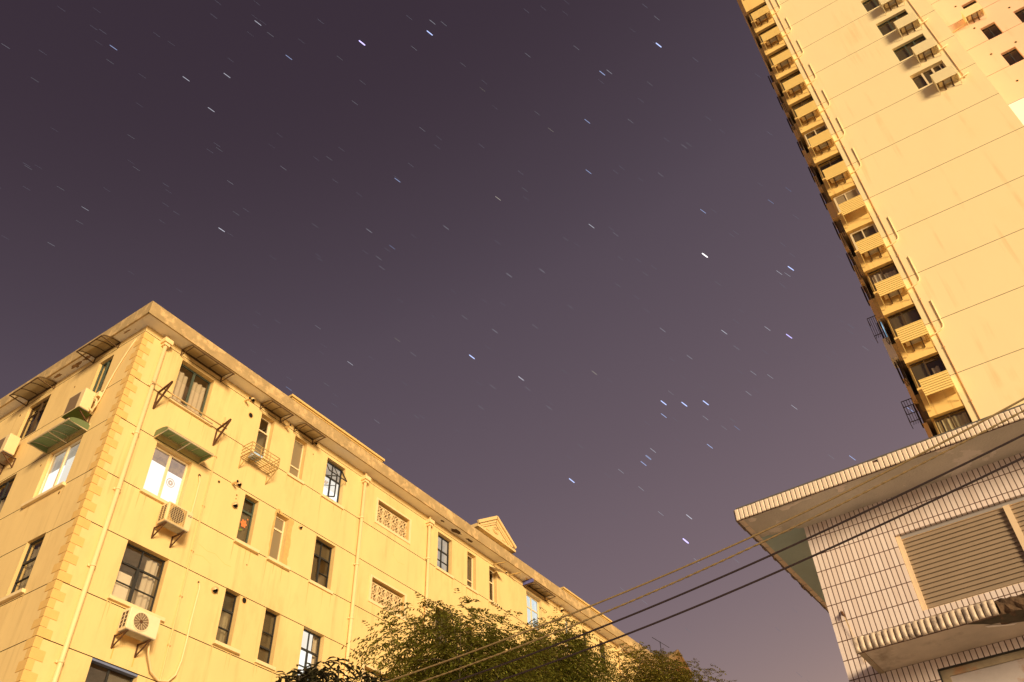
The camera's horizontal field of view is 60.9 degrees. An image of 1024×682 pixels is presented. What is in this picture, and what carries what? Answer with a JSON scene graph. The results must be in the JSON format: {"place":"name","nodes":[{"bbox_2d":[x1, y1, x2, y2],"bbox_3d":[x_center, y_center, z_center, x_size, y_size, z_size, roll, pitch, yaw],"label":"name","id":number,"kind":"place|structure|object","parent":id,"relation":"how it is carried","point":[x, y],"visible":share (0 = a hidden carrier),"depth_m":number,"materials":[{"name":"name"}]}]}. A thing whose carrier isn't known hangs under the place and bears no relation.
{"place":"outdoors","nodes":[
{"label":"outdoors","id":0,"kind":"place"},
{"bbox_2d":[0,0,1023,681],"label":"sky","id":1,"kind":"structure","parent":0,"point":[55,300],"materials":[{"name":"purple"}]},
{"bbox_2d":[1,0,874,680],"bbox_3d":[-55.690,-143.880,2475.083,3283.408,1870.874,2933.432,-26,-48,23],"label":"faint stars","id":2,"kind":"object","parent":1,"relation":"in","point":[503,304],"visible":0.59,"depth_m":2862.82,"materials":[{"name":"white"}]},
{"bbox_2d":[385,398,1023,681],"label":"overhead cable","id":3,"kind":"object","parent":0,"point":[882,473],"visible":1,"depth_m":7.34,"materials":[{"name":"black rubber"}]},
{"bbox_2d":[421,410,1023,681],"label":"overhead cable","id":4,"kind":"object","parent":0,"point":[819,514],"visible":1,"depth_m":7.26,"materials":[{"name":"black rubber"}]},
{"bbox_2d":[452,434,1023,681],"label":"overhead cable","id":5,"kind":"object","parent":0,"point":[840,523],"visible":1,"depth_m":7.12,"materials":[{"name":"black rubber"}]},
{"bbox_2d":[494,456,1023,681],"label":"overhead cable","id":6,"kind":"object","parent":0,"point":[840,543],"visible":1,"depth_m":6.98,"materials":[{"name":"black rubber"}]},
{"bbox_2d":[734,403,1023,681],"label":"tiled building","id":7,"kind":"structure","parent":0,"point":[932,591],"depth_m":9.83,"materials":[{"name":"white tile"}]},
{"bbox_2d":[895,496,1023,610],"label":"louvred window","id":8,"kind":"structure","parent":7,"relation":"in","point":[979,552],"depth_m":9.64,"materials":[{"name":"metal"}]},
{"bbox_2d":[737,0,1023,437],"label":"residential tower","id":9,"kind":"structure","parent":0,"point":[937,178],"depth_m":41.97,"materials":[{"name":"paint"}]},
{"bbox_2d":[745,4,765,35],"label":"window","id":10,"kind":"structure","parent":9,"relation":"in","point":[747,17],"depth_m":57.40,"materials":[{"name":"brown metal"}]},
{"bbox_2d":[751,0,780,28],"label":"air conditioner","id":11,"kind":"object","parent":9,"relation":"attached to","point":[759,15],"visible":1,"depth_m":55.62,"materials":[{"name":"metal"}]},
{"bbox_2d":[755,25,776,58],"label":"window","id":12,"kind":"structure","parent":9,"relation":"in","point":[756,38],"depth_m":55.40,"materials":[{"name":"black glass"}]},
{"bbox_2d":[760,17,791,50],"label":"air conditioner","id":13,"kind":"object","parent":9,"relation":"attached to","point":[769,37],"visible":1,"depth_m":53.70,"materials":[{"name":"metal"}]},
{"bbox_2d":[764,47,787,82],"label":"window","id":14,"kind":"structure","parent":9,"relation":"in","point":[766,60],"depth_m":53.57,"materials":[{"name":"brown metal"}]},
{"bbox_2d":[771,40,802,74],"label":"air conditioner","id":15,"kind":"object","parent":9,"relation":"attached to","point":[781,60],"visible":1,"depth_m":51.77,"materials":[{"name":"metal"}]},
{"bbox_2d":[775,71,800,108],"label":"window","id":16,"kind":"structure","parent":9,"relation":"in","point":[777,84],"depth_m":51.51,"materials":[{"name":"brown metal"}]},
{"bbox_2d":[782,63,815,99],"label":"louvred boxes","id":17,"kind":"object","parent":9,"relation":"attached to","point":[793,85],"visible":1,"depth_m":49.83,"materials":[{"name":"metal"}]},
{"bbox_2d":[787,96,813,136],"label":"window","id":18,"kind":"structure","parent":9,"relation":"in","point":[798,106],"depth_m":49.58,"materials":[{"name":"brown metal"}]},
{"bbox_2d":[794,89,829,126],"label":"louvred boxes","id":19,"kind":"object","parent":9,"relation":"attached to","point":[805,112],"visible":1,"depth_m":47.91,"materials":[{"name":"metal"}]},
{"bbox_2d":[799,124,827,166],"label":"window","id":20,"kind":"structure","parent":9,"relation":"in","point":[814,131],"depth_m":47.64,"materials":[{"name":"white paint"}]},
{"bbox_2d":[808,117,844,157],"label":"air conditioner","id":21,"kind":"object","parent":9,"relation":"attached to","point":[819,141],"visible":1,"depth_m":45.97,"materials":[{"name":"metal"}]},
{"bbox_2d":[813,155,842,201],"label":"window","id":22,"kind":"structure","parent":9,"relation":"in","point":[837,160],"depth_m":45.92,"materials":[{"name":"black glass"}]},
{"bbox_2d":[822,147,860,189],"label":"louvred boxes","id":23,"kind":"object","parent":9,"relation":"attached to","point":[835,173],"visible":1,"depth_m":44.04,"materials":[{"name":"metal"}]},
{"bbox_2d":[833,188,859,211],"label":"window","id":24,"kind":"structure","parent":9,"relation":"in","point":[852,193],"depth_m":43.64,"materials":[{"name":"grey glass"}]},
{"bbox_2d":[838,194,870,224],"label":"louvre box","id":25,"kind":"object","parent":9,"relation":"attached to","point":[851,205],"visible":1,"depth_m":42.15,"materials":[{"name":"paint"}]},
{"bbox_2d":[844,223,878,273],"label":"window","id":26,"kind":"structure","parent":9,"relation":"in","point":[856,236],"depth_m":41.80,"materials":[{"name":"glass"}]},
{"bbox_2d":[862,0,879,11],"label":"window","id":27,"kind":"structure","parent":9,"relation":"in","point":[869,5],"depth_m":51.06,"materials":[{"name":"green paint"}]},
{"bbox_2d":[855,216,897,264],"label":"louvred boxes","id":28,"kind":"object","parent":9,"relation":"attached to","point":[870,245],"visible":1,"depth_m":40.19,"materials":[{"name":"metal"}]},
{"bbox_2d":[861,263,898,314],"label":"window","id":29,"kind":"structure","parent":9,"relation":"in","point":[890,271],"depth_m":40.04,"materials":[{"name":"black glass"}]},
{"bbox_2d":[878,0,904,12],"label":"air conditioner","id":30,"kind":"object","parent":9,"relation":"attached to","point":[887,3],"visible":1,"depth_m":49.38,"materials":[{"name":"metal"}]},
{"bbox_2d":[877,11,906,35],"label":"window","id":31,"kind":"structure","parent":9,"relation":"in","point":[888,26],"depth_m":49.12,"materials":[{"name":"green paint"}]},
{"bbox_2d":[874,256,919,307],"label":"louvred boxes","id":32,"kind":"object","parent":9,"relation":"attached to","point":[889,287],"visible":1,"depth_m":38.26,"materials":[{"name":"metal"}]},
{"bbox_2d":[881,306,920,360],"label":"window","id":33,"kind":"structure","parent":9,"relation":"in","point":[910,315],"depth_m":37.91,"materials":[{"name":"black glass"}]},
{"bbox_2d":[893,36,925,60],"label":"window","id":34,"kind":"structure","parent":9,"relation":"in","point":[905,51],"depth_m":47.19,"materials":[{"name":"black glass"}]},
{"bbox_2d":[893,12,928,37],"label":"air conditioner","id":35,"kind":"object","parent":9,"relation":"attached to","point":[904,23],"visible":1,"depth_m":47.46,"materials":[{"name":"metal"}]},
{"bbox_2d":[895,300,943,355],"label":"louvred boxes","id":36,"kind":"object","parent":9,"relation":"attached to","point":[915,332],"visible":1,"depth_m":36.34,"materials":[{"name":"paint"}]},
{"bbox_2d":[902,354,946,411],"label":"window","id":37,"kind":"structure","parent":9,"relation":"in","point":[933,366],"depth_m":36.12,"materials":[{"name":"black glass"}]},
{"bbox_2d":[911,62,944,88],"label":"window","id":38,"kind":"structure","parent":9,"relation":"in","point":[922,79],"depth_m":45.25,"materials":[{"name":"black glass"}]},
{"bbox_2d":[911,37,947,64],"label":"air conditioner","id":39,"kind":"object","parent":9,"relation":"attached to","point":[923,49],"visible":1,"depth_m":45.54,"materials":[{"name":"metal"}]},
{"bbox_2d":[918,370,960,408],"bbox_3d":[16.908,1.921,34.465,1.136,1.162,0.533,-26,-48,23],"label":"louvre box","id":40,"kind":"object","parent":9,"relation":"attached to","point":[937,382],"visible":1,"depth_m":34.42,"materials":[{"name":"paint"}]},
{"bbox_2d":[926,408,971,435],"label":"window","id":41,"kind":"structure","parent":9,"relation":"in","point":[961,418],"depth_m":34.12,"materials":[{"name":"brown glass"}]},
{"bbox_2d":[930,64,968,93],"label":"air conditioner","id":42,"kind":"object","parent":9,"relation":"attached to","point":[943,77],"visible":1,"depth_m":43.61,"materials":[{"name":"beige paint"}]},
{"bbox_2d":[952,2,986,32],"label":"air conditioner","id":43,"kind":"object","parent":9,"relation":"attached to","point":[971,12],"visible":1,"depth_m":50.35,"materials":[{"name":"beige paint"}]},
{"bbox_2d":[963,1,979,10],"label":"window","id":44,"kind":"structure","parent":9,"relation":"in","point":[974,2],"depth_m":51.74,"materials":[{"name":"metal"}]},
{"bbox_2d":[982,24,1001,39],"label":"window","id":45,"kind":"structure","parent":9,"relation":"in","point":[992,31],"depth_m":50.08,"materials":[{"name":"glass"}]},
{"bbox_2d":[1002,49,1023,65],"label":"window","id":46,"kind":"structure","parent":9,"relation":"in","point":[1012,57],"depth_m":48.16,"materials":[{"name":"glass"}]},
{"bbox_2d":[1015,9,1023,22],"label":"window","id":47,"kind":"structure","parent":9,"relation":"in","point":[1020,14],"depth_m":49.42,"materials":[{"name":"glass"}]},
{"label":"ground","id":48,"kind":"structure","parent":0,"visible":0},
{"bbox_2d":[275,656,389,681],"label":"street tree","id":49,"kind":"object","parent":48,"relation":"on","point":[310,674],"visible":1,"depth_m":13.03,"materials":[{"name":"green plant"}]},
{"bbox_2d":[0,301,690,681],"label":"apartment block","id":50,"kind":"structure","parent":48,"relation":"on","point":[318,551],"depth_m":27.00,"materials":[{"name":"beige paint"}]},
{"bbox_2d":[0,477,14,511],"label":"window","id":51,"kind":"structure","parent":50,"relation":"in","point":[4,492],"depth_m":27.22,"materials":[{"name":"glass"}]},
{"bbox_2d":[0,433,20,474],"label":"air conditioner","id":52,"kind":"object","parent":50,"relation":"attached to","point":[9,443],"visible":1,"depth_m":27.28,"materials":[{"name":"metal"}]},
{"bbox_2d":[0,536,44,613],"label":"window","id":53,"kind":"structure","parent":50,"relation":"in","point":[21,589],"depth_m":22.93,"materials":[{"name":"metal"}]},
{"bbox_2d":[9,376,56,405],"bbox_3d":[-15.969,1.626,29.041,1.580,0.264,0.655,-26,-48,23],"label":"awning","id":54,"kind":"object","parent":50,"relation":"attached to","point":[33,388],"depth_m":29.12,"materials":[{"name":"beige"}]},
{"bbox_2d":[20,398,48,437],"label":"window","id":55,"kind":"structure","parent":50,"relation":"in","point":[32,427],"depth_m":29.06,"materials":[{"name":"black glass"}]},
{"bbox_2d":[20,438,81,515],"bbox_3d":[-13.101,3.994,24.913,1.940,2.424,0.368,-26,-48,23],"label":"window","id":56,"kind":"structure","parent":50,"relation":"in","point":[62,464],"depth_m":25.27,"materials":[{"name":"white glass"}]},
{"bbox_2d":[27,417,89,454],"bbox_3d":[-13.309,2.734,25.569,1.980,0.264,0.655,-26,-48,23],"label":"awning","id":57,"kind":"object","parent":50,"relation":"attached to","point":[46,441],"depth_m":25.67,"materials":[{"name":"green plastic"}]},
{"bbox_2d":[62,388,101,422],"bbox_3d":[-12.760,2.007,25.843,1.036,1.080,0.502,-26,-48,23],"label":"air conditioner","id":58,"kind":"object","parent":50,"relation":"attached to","point":[79,404],"visible":0.92,"depth_m":25.74,"materials":[{"name":"metal"}]},
{"bbox_2d":[76,335,120,363],"bbox_3d":[-13.154,0.204,27.704,1.290,0.264,0.655,-26,-48,23],"label":"awning","id":59,"kind":"object","parent":50,"relation":"attached to","point":[105,347],"depth_m":27.78,"materials":[{"name":"beige"}]},
{"bbox_2d":[92,358,112,392],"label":"window","id":60,"kind":"structure","parent":50,"relation":"in","point":[107,363],"depth_m":27.41,"materials":[{"name":"glass"}]},
{"bbox_2d":[85,658,137,681],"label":"window","id":61,"kind":"structure","parent":50,"relation":"in","point":[99,671],"depth_m":21.91,"materials":[{"name":"metal"}]},
{"bbox_2d":[98,543,165,629],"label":"window","id":62,"kind":"structure","parent":50,"relation":"in","point":[138,578],"depth_m":23.74,"materials":[{"name":"glass"}]},
{"bbox_2d":[110,607,160,657],"bbox_3d":[-9.583,7.415,22.151,0.570,0.920,0.924,-26,-48,23],"label":"air conditioner","id":63,"kind":"object","parent":50,"relation":"attached to","point":[139,625],"visible":1,"depth_m":22.09,"materials":[{"name":"metal"}]},
{"bbox_2d":[135,446,188,506],"bbox_3d":[-10.048,4.279,25.329,0.362,2.347,1.680,-26,-48,23],"label":"window","id":64,"kind":"structure","parent":50,"relation":"in","point":[165,477],"depth_m":25.66,"materials":[{"name":"white glass"}]},
{"bbox_2d":[151,501,192,547],"bbox_3d":[-9.567,5.167,24.479,0.570,0.960,0.854,-26,-48,23],"label":"air conditioner","id":65,"kind":"object","parent":50,"relation":"attached to","point":[174,518],"visible":1,"depth_m":24.41,"materials":[{"name":"paint"}]},
{"bbox_2d":[154,426,213,463],"bbox_3d":[-9.781,3.078,26.056,0.655,0.264,1.730,-26,-48,23],"label":"awning","id":66,"kind":"object","parent":50,"relation":"attached to","point":[202,454],"depth_m":26.12,"materials":[{"name":"green plastic"}]},
{"bbox_2d":[165,364,212,434],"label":"window","id":67,"kind":"structure","parent":50,"relation":"in","point":[190,387],"depth_m":28.04,"materials":[{"name":"green paint"}]},
{"bbox_2d":[152,381,231,445],"bbox_3d":[-9.885,2.192,26.795,0.638,0.784,2.900,-26,-48,23],"label":"drying rack","id":68,"kind":"object","parent":50,"relation":"attached to","point":[169,384],"visible":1,"depth_m":26.90,"materials":[{"name":"metal"}]},
{"bbox_2d":[180,345,234,382],"bbox_3d":[-9.868,0.695,28.308,0.655,0.264,1.700,-26,-48,23],"label":"awning","id":69,"kind":"object","parent":50,"relation":"attached to","point":[206,361],"depth_m":28.38,"materials":[{"name":"beige"}]},
{"bbox_2d":[207,591,240,672],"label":"window","id":70,"kind":"structure","parent":50,"relation":"in","point":[225,621],"depth_m":25.50,"materials":[{"name":"glass"}]},
{"bbox_2d":[230,498,259,566],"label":"window","id":71,"kind":"structure","parent":50,"relation":"in","point":[241,539],"depth_m":27.41,"materials":[{"name":"glass"}]},
{"bbox_2d":[238,441,279,484],"bbox_3d":[-8.254,3.993,28.482,0.494,0.850,1.222,-26,-48,23],"label":"basket","id":72,"kind":"object","parent":50,"relation":"attached to","point":[252,461],"depth_m":28.47,"materials":[{"name":"metal"}]},
{"bbox_2d":[248,451,262,461],"bbox_3d":[-8.355,3.730,28.401,0.329,0.218,0.371,-26,-48,23],"label":"plastic bag","id":73,"kind":"object","parent":72,"relation":"in","point":[256,453],"visible":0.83,"depth_m":28.30,"materials":[{"name":"plastic"}]},
{"bbox_2d":[254,417,270,456],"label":"window","id":74,"kind":"structure","parent":50,"relation":"in","point":[264,428],"depth_m":30.53,"materials":[{"name":"white glass"}]},
{"bbox_2d":[253,611,276,680],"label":"window","id":75,"kind":"structure","parent":50,"relation":"in","point":[266,641],"depth_m":26.29,"materials":[{"name":"glass"}]},
{"bbox_2d":[259,400,293,422],"bbox_3d":[-8.134,2.389,30.159,0.655,0.244,1.000,-26,-48,23],"label":"awning","id":76,"kind":"object","parent":50,"relation":"attached to","point":[276,409],"depth_m":30.24,"materials":[{"name":"beige"}]},
{"bbox_2d":[263,516,290,579],"bbox_3d":[-7.503,6.782,27.938,0.330,2.579,0.940,-26,-48,23],"label":"window","id":77,"kind":"structure","parent":50,"relation":"in","point":[273,557],"depth_m":28.18,"materials":[{"name":"white paint"}]},
{"bbox_2d":[286,439,303,494],"bbox_3d":[-7.546,4.389,30.355,0.280,2.301,0.770,-26,-48,23],"label":"window","id":78,"kind":"structure","parent":50,"relation":"in","point":[297,453],"depth_m":30.66,"materials":[{"name":"white paint"}]},
{"bbox_2d":[293,423,325,444],"bbox_3d":[-7.224,3.270,31.137,0.655,0.244,0.980,-26,-48,23],"label":"awning","id":79,"kind":"object","parent":50,"relation":"attached to","point":[309,432],"depth_m":31.22,"materials":[{"name":"beige"}]},
{"bbox_2d":[298,629,320,674],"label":"window","id":80,"kind":"structure","parent":50,"relation":"in","point":[310,645],"depth_m":27.63,"materials":[{"name":"glass"}]},
{"bbox_2d":[305,539,332,609],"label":"window","id":81,"kind":"structure","parent":50,"relation":"in","point":[322,552],"depth_m":29.87,"materials":[{"name":"metal"}]},
{"bbox_2d":[318,461,346,520],"bbox_3d":[-6.455,5.469,31.345,0.508,2.592,1.130,-26,-48,23],"label":"window","id":82,"kind":"structure","parent":50,"relation":"in","point":[330,490],"depth_m":31.75,"materials":[{"name":"glass"}]},
{"bbox_2d":[435,611,446,644],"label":"window","id":83,"kind":"structure","parent":50,"relation":"in","point":[439,611],"depth_m":33.65,"materials":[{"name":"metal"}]},
{"bbox_2d":[436,535,453,580],"bbox_3d":[-2.827,8.967,35.486,0.330,2.240,1.130,-26,-48,23],"label":"window","id":84,"kind":"structure","parent":50,"relation":"in","point":[443,549],"depth_m":35.88,"materials":[{"name":"glass"}]},
{"bbox_2d":[446,554,477,593],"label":"window","id":85,"kind":"structure","parent":50,"relation":"in","point":[469,585],"depth_m":37.00,"materials":[{"name":"white paint"}]},
{"bbox_2d":[488,569,498,607],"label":"window","id":86,"kind":"structure","parent":50,"relation":"in","point":[491,585],"depth_m":38.16,"materials":[{"name":"white paint"}]},
{"bbox_2d":[526,594,543,635],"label":"window","id":87,"kind":"structure","parent":50,"relation":"in","point":[532,609],"depth_m":40.09,"materials":[{"name":"white glass"}]},
{"bbox_2d":[523,578,555,600],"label":"awning","id":88,"kind":"object","parent":50,"relation":"attached to","point":[536,587],"depth_m":40.38,"materials":[{"name":"beige"}]},
{"bbox_2d":[599,643,605,672],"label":"window","id":89,"kind":"structure","parent":50,"relation":"in","point":[603,656],"depth_m":44.15,"materials":[{"name":"metal"}]},
{"bbox_2d":[341,588,566,681],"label":"street tree","id":90,"kind":"object","parent":48,"relation":"on","point":[447,651],"visible":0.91,"depth_m":22.39,"materials":[{"name":"green plant"}]},
{"bbox_2d":[505,607,625,681],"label":"street tree","id":91,"kind":"object","parent":48,"relation":"on","point":[583,666],"visible":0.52,"depth_m":27.18,"materials":[{"name":"green plant"}]},
{"bbox_2d":[595,642,735,681],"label":"street tree","id":92,"kind":"object","parent":48,"relation":"on","point":[646,674],"visible":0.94,"depth_m":31.77,"materials":[{"name":"green plant"}]}
]}

